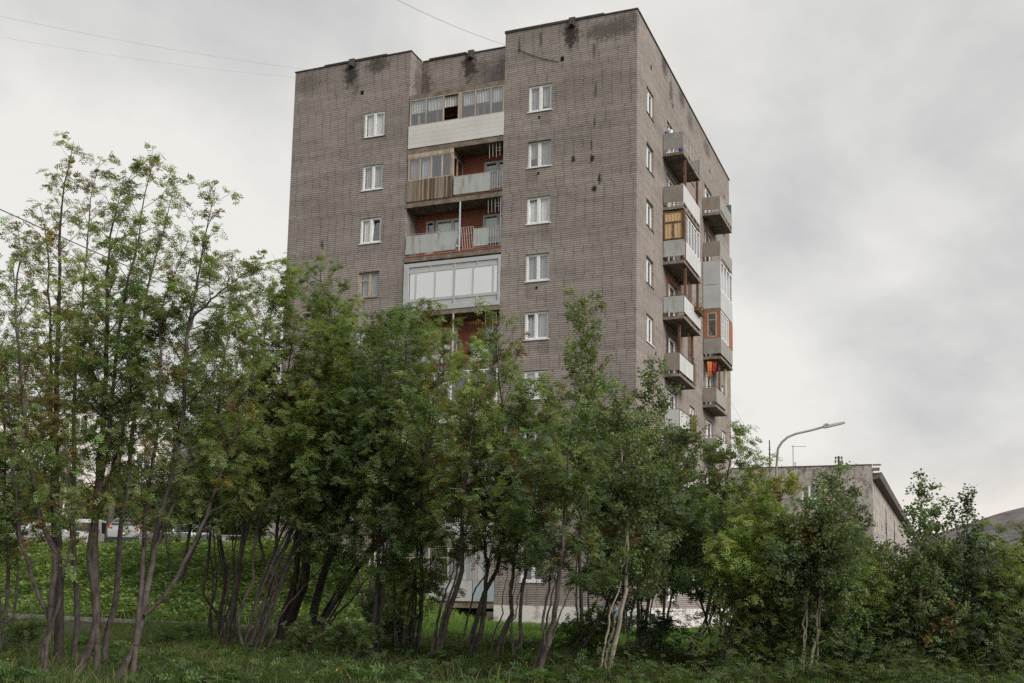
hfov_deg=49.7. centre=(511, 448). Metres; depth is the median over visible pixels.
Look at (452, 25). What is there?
overhead cable
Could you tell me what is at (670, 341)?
balcony door
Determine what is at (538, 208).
window
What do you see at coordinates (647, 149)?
window
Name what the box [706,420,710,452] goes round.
balcony door
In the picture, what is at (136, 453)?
window
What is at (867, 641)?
shrub
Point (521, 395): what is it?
rowan tree
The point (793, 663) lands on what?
undergrowth
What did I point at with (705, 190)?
balcony door
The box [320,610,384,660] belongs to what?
shrub
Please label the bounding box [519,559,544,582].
window
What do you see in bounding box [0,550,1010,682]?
ground
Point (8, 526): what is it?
rowan tree
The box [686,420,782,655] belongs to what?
rowan tree
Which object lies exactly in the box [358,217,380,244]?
window
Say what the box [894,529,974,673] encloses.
birch tree
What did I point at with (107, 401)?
rowan tree
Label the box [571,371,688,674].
birch tree
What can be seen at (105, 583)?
herb slope
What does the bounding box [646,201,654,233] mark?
window
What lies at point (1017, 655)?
shrub
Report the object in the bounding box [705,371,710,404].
balcony door
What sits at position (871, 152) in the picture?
sky
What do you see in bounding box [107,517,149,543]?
parked car
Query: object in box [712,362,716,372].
hanging cloth
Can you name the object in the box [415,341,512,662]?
rowan tree
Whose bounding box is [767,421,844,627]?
street lamp
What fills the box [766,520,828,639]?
rowan tree
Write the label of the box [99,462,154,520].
bushy tree
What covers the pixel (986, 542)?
birch tree
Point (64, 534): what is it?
parked car
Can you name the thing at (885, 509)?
panel block
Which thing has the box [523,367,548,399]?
window
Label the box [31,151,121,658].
rowan tree
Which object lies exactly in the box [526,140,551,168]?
window
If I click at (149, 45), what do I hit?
overhead cable
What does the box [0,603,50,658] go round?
shrub
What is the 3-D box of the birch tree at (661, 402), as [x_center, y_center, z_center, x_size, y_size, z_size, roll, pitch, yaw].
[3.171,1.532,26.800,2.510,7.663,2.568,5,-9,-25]
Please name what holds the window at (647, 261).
in the apartment tower
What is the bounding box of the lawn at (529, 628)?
[269,607,1023,655]
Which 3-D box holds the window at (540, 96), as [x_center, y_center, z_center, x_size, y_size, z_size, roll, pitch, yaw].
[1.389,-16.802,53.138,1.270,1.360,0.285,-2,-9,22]
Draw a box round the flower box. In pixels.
[692,300,706,318]
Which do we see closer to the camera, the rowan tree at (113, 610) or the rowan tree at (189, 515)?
the rowan tree at (113, 610)
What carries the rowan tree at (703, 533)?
on the ground at (69, 625)
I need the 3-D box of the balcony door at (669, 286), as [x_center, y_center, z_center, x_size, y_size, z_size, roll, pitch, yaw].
[7.966,-7.398,56.337,0.191,2.030,2.000,-2,-9,22]
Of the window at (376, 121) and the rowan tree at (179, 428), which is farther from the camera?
the window at (376, 121)
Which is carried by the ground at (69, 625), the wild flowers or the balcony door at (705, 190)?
the wild flowers
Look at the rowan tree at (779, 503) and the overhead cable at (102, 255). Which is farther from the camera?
the overhead cable at (102, 255)
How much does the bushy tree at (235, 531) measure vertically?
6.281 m
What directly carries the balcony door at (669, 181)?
in the apartment tower
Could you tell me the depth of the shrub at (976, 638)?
22.71 m
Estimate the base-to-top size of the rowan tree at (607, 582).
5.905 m
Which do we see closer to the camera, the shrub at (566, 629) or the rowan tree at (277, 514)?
the shrub at (566, 629)
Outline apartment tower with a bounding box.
[273,7,732,627]
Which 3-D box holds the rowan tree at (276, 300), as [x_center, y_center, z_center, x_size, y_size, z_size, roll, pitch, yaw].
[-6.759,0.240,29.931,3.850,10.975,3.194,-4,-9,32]
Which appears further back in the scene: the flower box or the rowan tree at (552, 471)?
the flower box
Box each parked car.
[10,522,69,542]
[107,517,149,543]
[147,524,217,542]
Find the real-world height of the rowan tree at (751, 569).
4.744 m
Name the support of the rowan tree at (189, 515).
on the ground at (69, 625)
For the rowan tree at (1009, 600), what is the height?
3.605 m
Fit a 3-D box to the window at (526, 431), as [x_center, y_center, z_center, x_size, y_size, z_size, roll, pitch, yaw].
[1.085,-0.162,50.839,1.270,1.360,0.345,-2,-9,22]
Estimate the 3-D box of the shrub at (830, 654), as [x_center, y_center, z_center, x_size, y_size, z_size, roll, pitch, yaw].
[6.814,4.151,23.575,2.224,1.842,1.912,7,-10,-34]
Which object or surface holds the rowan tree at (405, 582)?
on the ground at (69, 625)
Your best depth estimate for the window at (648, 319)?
52.03 m
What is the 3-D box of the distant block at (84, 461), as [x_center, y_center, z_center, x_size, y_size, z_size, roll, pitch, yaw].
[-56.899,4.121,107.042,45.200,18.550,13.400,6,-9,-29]
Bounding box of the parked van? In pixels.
[68,519,105,542]
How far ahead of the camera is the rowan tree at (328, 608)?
30.13 m
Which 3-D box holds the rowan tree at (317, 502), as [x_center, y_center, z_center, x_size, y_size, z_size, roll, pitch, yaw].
[-4.033,1.032,28.271,4.031,9.141,4.156,5,-9,-24]
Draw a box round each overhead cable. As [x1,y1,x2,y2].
[0,209,282,331]
[1,16,307,69]
[2,223,239,330]
[3,37,288,76]
[398,0,513,47]
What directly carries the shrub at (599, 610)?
on the ground at (69, 625)
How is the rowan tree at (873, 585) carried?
on the ground at (69, 625)
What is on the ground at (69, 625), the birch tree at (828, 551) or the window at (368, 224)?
the birch tree at (828, 551)
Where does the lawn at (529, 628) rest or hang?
on the ground at (69, 625)
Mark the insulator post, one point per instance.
(839, 457)
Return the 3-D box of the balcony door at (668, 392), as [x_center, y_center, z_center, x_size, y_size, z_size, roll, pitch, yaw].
[7.861,-1.853,55.562,0.191,2.030,2.000,-2,-9,22]
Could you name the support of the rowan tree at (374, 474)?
on the ground at (69, 625)
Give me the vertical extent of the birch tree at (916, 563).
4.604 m
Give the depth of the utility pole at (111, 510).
62.65 m
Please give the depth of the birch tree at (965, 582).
22.98 m
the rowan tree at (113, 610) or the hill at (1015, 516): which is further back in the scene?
the hill at (1015, 516)
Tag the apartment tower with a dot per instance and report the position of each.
(517, 181)
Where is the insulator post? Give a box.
[834,456,842,468]
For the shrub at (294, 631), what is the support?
on the ground at (69, 625)
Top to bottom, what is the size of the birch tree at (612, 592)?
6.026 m
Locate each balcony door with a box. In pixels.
[667,175,674,206]
[667,390,674,429]
[668,282,674,315]
[668,336,674,373]
[704,186,709,212]
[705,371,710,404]
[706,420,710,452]
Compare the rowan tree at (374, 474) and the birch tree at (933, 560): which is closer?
the rowan tree at (374, 474)
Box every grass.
[0,617,1023,682]
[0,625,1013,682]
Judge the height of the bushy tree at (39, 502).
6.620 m
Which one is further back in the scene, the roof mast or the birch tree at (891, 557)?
the roof mast
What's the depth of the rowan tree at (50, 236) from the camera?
24.32 m
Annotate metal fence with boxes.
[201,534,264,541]
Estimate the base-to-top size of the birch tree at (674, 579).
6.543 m
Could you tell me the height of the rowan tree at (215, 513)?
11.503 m
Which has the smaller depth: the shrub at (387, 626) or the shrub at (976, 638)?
the shrub at (976, 638)
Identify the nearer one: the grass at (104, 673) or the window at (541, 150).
the grass at (104, 673)
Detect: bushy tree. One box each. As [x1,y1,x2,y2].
[9,465,50,522]
[62,483,117,530]
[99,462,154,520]
[140,482,175,530]
[174,488,221,524]
[218,496,274,541]
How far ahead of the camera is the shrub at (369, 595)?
33.56 m
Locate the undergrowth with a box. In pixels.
[0,609,1023,682]
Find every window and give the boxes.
[70,449,85,463]
[76,419,88,433]
[135,453,150,467]
[357,271,378,298]
[357,326,376,351]
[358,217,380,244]
[361,164,382,191]
[363,111,384,138]
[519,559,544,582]
[523,308,549,340]
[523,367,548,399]
[524,250,549,282]
[524,431,546,457]
[525,196,550,225]
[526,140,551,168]
[527,84,552,113]
[646,145,654,177]
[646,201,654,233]
[646,258,653,289]
[646,311,654,347]
[647,89,654,122]
[802,485,816,499]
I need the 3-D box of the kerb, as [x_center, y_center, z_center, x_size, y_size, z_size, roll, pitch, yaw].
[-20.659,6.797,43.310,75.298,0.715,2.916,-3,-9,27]
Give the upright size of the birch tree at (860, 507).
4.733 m
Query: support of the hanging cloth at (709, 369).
hanging from the apartment tower
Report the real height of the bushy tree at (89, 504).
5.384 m
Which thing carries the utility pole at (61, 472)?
on the ground at (69, 625)
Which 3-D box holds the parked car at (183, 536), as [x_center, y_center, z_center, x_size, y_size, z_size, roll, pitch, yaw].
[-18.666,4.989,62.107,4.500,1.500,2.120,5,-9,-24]
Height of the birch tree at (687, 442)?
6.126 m
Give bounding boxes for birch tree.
[539,281,641,639]
[569,422,656,658]
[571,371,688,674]
[581,352,696,649]
[613,411,715,654]
[642,441,731,634]
[758,459,891,674]
[808,481,894,652]
[872,539,913,641]
[875,468,959,671]
[883,540,980,597]
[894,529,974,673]
[906,483,1014,673]
[933,540,1022,588]
[987,520,1023,671]
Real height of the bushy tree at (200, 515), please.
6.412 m
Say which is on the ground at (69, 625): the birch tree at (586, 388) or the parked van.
the birch tree at (586, 388)
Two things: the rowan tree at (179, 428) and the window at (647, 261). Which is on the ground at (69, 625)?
the rowan tree at (179, 428)
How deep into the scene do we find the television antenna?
119.54 m
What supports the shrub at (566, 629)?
on the ground at (69, 625)
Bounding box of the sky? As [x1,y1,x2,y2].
[0,0,1023,541]
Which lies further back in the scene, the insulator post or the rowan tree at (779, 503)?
the insulator post
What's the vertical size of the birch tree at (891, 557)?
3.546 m
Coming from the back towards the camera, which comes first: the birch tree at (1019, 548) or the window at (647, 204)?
the window at (647, 204)
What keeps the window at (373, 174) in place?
in the apartment tower
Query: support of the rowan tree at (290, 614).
on the ground at (69, 625)
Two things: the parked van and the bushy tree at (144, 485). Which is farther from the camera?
the bushy tree at (144, 485)
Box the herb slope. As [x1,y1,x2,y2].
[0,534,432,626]
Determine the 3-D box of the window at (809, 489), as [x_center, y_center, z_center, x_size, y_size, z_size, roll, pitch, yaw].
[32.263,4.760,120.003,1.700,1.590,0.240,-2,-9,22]
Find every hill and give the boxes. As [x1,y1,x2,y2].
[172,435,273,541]
[910,507,1023,570]
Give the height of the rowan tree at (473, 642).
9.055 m
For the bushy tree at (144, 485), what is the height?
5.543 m
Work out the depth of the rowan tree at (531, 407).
25.39 m
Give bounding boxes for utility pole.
[60,422,71,514]
[104,366,139,542]
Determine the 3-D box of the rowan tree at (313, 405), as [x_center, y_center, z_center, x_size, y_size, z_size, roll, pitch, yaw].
[-5.230,0.692,28.636,4.687,9.893,3.190,1,-8,3]
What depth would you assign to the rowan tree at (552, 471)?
22.27 m
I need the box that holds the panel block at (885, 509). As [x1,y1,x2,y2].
[731,464,912,615]
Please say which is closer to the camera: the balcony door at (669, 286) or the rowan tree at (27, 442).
the rowan tree at (27, 442)
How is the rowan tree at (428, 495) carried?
on the ground at (69, 625)
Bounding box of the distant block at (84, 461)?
[0,393,177,532]
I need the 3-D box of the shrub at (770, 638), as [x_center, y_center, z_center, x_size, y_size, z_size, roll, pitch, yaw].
[5.345,4.171,23.676,1.919,1.838,1.843,2,-8,-7]
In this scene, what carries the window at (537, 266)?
in the apartment tower
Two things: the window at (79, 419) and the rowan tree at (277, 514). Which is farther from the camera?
the window at (79, 419)
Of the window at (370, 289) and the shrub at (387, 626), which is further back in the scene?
the window at (370, 289)
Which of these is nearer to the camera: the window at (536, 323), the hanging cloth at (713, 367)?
the window at (536, 323)
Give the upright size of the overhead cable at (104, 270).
2.616 m
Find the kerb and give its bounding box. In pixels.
[3,613,935,658]
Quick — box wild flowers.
[7,636,786,679]
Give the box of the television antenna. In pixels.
[791,446,805,470]
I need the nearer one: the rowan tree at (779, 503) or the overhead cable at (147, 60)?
the rowan tree at (779, 503)
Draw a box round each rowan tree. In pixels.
[0,213,125,678]
[0,277,66,650]
[10,131,99,665]
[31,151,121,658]
[47,142,193,676]
[88,164,200,665]
[96,180,288,680]
[108,413,236,586]
[168,258,262,639]
[202,250,339,647]
[205,382,351,585]
[220,292,398,653]
[253,309,436,652]
[274,252,459,643]
[275,308,455,618]
[312,298,513,648]
[321,302,456,656]
[360,510,466,656]
[380,328,471,652]
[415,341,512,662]
[422,296,573,660]
[454,373,587,664]
[464,381,567,660]
[488,392,630,681]
[568,512,665,634]
[630,485,758,660]
[685,465,813,670]
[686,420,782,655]
[701,490,792,581]
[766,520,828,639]
[813,535,913,670]
[963,518,1023,677]
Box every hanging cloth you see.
[707,362,711,378]
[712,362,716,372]
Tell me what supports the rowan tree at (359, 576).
on the ground at (69, 625)
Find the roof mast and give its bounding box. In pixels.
[768,440,770,471]
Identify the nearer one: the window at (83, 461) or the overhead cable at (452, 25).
the overhead cable at (452, 25)
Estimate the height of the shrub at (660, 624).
1.782 m
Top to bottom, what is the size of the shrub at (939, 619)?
2.146 m
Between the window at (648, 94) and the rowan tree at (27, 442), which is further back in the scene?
the window at (648, 94)
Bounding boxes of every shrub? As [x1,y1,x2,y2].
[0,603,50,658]
[274,614,332,656]
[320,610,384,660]
[355,582,417,625]
[367,606,434,646]
[552,613,601,653]
[570,601,630,652]
[623,601,702,662]
[710,606,800,670]
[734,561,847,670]
[778,601,884,672]
[842,610,917,671]
[875,588,980,672]
[924,589,1022,677]
[972,605,1023,672]

